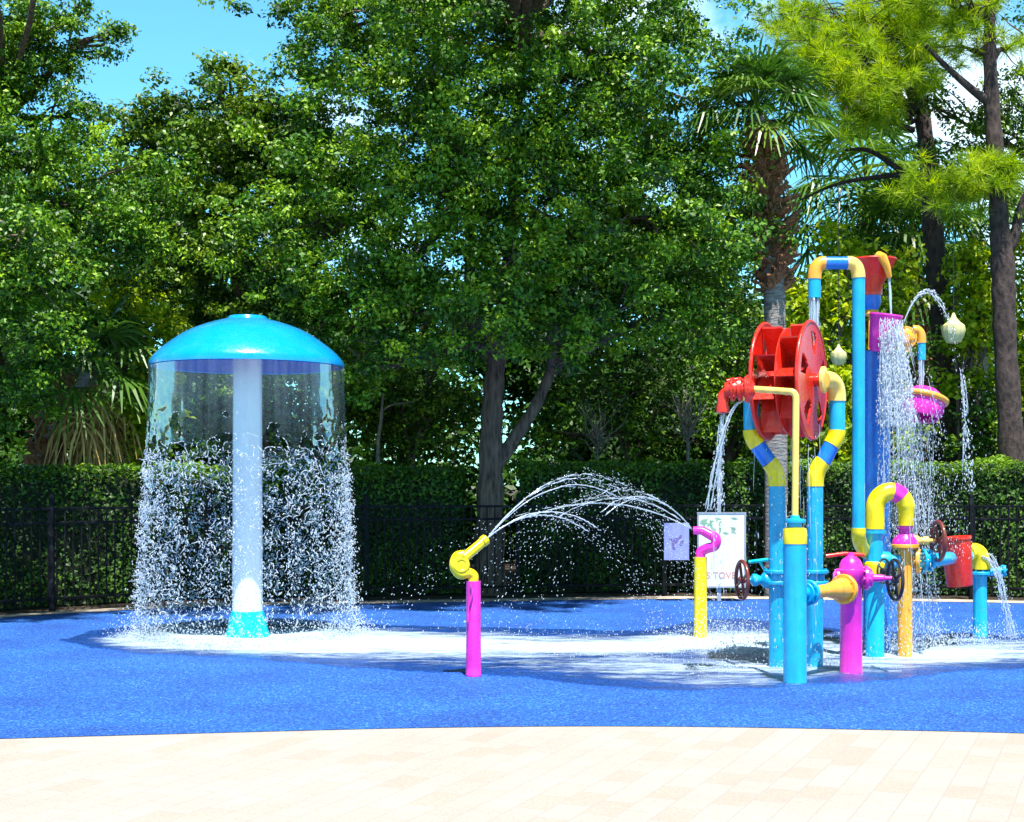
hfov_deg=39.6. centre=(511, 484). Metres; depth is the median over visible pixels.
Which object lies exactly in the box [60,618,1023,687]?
water
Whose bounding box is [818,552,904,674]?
hydrant
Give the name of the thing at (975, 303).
shrub
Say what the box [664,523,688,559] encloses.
sign
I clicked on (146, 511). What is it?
water spray
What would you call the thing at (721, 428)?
falling water
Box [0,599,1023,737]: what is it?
splash pad
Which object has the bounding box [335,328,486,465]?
shrub
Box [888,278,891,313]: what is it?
falling water
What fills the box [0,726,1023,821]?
paving
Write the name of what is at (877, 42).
pine tree
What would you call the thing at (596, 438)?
dry bush
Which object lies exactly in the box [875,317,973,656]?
falling water
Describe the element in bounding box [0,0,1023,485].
sky
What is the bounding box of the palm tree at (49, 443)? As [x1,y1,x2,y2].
[2,294,181,477]
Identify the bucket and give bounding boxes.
[940,535,972,586]
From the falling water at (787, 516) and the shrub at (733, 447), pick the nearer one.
the falling water at (787, 516)
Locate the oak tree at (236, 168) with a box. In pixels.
[69,47,408,465]
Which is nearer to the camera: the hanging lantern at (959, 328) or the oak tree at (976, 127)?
the hanging lantern at (959, 328)
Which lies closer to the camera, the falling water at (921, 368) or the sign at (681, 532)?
the falling water at (921, 368)
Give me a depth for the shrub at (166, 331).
20.75 m
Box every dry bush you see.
[575,396,627,463]
[650,380,713,464]
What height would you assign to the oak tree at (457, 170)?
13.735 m
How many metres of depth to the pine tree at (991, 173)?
21.48 m
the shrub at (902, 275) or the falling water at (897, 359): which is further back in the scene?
the shrub at (902, 275)
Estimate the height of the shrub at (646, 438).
4.338 m
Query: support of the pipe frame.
on the water at (393, 641)
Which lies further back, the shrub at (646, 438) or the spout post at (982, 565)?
the shrub at (646, 438)
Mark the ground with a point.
(512, 594)
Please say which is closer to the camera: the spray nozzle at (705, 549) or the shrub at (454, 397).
the spray nozzle at (705, 549)
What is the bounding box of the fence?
[0,493,1023,610]
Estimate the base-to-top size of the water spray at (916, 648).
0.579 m
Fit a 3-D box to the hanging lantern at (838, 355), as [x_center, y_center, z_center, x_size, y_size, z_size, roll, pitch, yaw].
[4.637,-3.441,20.200,0.226,3.487,0.226,0,0,0]
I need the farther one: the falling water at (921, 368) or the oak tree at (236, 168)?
the oak tree at (236, 168)
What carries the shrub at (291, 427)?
on the ground
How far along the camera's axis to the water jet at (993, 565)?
14.84 m
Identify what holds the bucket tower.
on the splash pad
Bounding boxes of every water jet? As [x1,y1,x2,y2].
[346,481,692,652]
[488,467,750,659]
[903,288,986,491]
[981,553,1018,638]
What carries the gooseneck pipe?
on the water at (393, 641)
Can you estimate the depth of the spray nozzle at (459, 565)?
11.86 m
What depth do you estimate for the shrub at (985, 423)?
22.51 m
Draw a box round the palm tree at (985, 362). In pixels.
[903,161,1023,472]
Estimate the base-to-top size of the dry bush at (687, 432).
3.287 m
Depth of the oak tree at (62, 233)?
19.51 m
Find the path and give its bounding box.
[0,596,1023,617]
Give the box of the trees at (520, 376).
[0,174,1023,562]
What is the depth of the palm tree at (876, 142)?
26.37 m
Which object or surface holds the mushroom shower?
on the water at (393, 641)
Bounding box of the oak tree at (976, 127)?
[897,0,1023,261]
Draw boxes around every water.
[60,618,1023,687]
[697,401,741,674]
[736,427,826,664]
[808,297,820,343]
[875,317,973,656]
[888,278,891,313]
[895,360,943,650]
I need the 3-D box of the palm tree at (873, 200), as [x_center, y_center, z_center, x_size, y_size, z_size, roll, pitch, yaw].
[7.087,-2.201,25.816,3.977,7.607,4.033,0,0,0]
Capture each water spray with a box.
[93,411,408,650]
[423,582,1023,676]
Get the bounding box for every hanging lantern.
[830,120,846,365]
[941,185,965,343]
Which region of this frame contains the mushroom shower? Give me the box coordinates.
[148,314,343,637]
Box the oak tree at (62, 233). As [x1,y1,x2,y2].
[0,0,209,450]
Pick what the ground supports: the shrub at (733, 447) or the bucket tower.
the shrub at (733, 447)
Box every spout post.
[716,375,820,684]
[971,543,1006,637]
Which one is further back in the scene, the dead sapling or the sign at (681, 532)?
the dead sapling
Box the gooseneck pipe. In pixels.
[863,483,973,658]
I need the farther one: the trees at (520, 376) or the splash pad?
the trees at (520, 376)
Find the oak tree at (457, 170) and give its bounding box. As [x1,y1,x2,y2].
[197,0,813,595]
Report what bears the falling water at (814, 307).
attached to the bucket tower
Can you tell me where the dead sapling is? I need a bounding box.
[376,393,411,465]
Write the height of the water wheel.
1.053 m
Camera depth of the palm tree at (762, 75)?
20.33 m
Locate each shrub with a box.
[83,267,195,474]
[153,336,417,474]
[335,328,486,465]
[502,226,802,473]
[562,333,738,472]
[741,213,925,465]
[846,239,942,460]
[925,234,1017,471]
[930,370,1023,470]
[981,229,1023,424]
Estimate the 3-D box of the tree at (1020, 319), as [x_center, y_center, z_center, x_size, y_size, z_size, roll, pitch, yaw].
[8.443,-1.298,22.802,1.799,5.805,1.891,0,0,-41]
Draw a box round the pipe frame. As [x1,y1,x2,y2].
[734,366,845,667]
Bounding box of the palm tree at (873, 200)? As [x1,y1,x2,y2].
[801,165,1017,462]
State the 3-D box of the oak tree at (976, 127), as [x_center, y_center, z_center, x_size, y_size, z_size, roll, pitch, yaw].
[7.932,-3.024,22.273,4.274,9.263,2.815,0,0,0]
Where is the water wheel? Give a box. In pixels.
[748,320,826,440]
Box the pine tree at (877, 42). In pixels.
[748,0,983,469]
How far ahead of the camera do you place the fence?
19.81 m
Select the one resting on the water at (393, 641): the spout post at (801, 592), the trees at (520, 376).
the spout post at (801, 592)
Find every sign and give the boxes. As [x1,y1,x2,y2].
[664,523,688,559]
[697,459,745,600]
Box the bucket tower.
[808,251,948,650]
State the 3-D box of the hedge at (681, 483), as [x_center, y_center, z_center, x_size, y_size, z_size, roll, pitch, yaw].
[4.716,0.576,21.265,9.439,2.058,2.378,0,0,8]
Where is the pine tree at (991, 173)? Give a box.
[804,0,1023,470]
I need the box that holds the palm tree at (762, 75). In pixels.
[674,34,847,595]
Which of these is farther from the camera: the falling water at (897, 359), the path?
the path
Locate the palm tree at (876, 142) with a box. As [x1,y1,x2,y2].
[752,110,988,348]
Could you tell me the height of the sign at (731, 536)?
1.950 m
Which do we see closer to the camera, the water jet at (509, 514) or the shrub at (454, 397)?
the water jet at (509, 514)
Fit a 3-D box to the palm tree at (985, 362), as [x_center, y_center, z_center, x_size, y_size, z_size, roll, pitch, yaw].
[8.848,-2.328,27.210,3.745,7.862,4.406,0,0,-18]
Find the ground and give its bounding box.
[0,490,1023,617]
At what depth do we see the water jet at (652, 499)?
14.36 m
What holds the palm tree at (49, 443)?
on the ground
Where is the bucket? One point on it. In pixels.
(958, 572)
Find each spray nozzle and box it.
[449,535,489,676]
[693,526,720,638]
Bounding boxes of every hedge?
[0,460,466,609]
[518,454,1023,595]
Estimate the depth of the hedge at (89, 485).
20.00 m
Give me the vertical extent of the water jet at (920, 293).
1.964 m
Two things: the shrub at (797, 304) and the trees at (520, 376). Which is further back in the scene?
the trees at (520, 376)

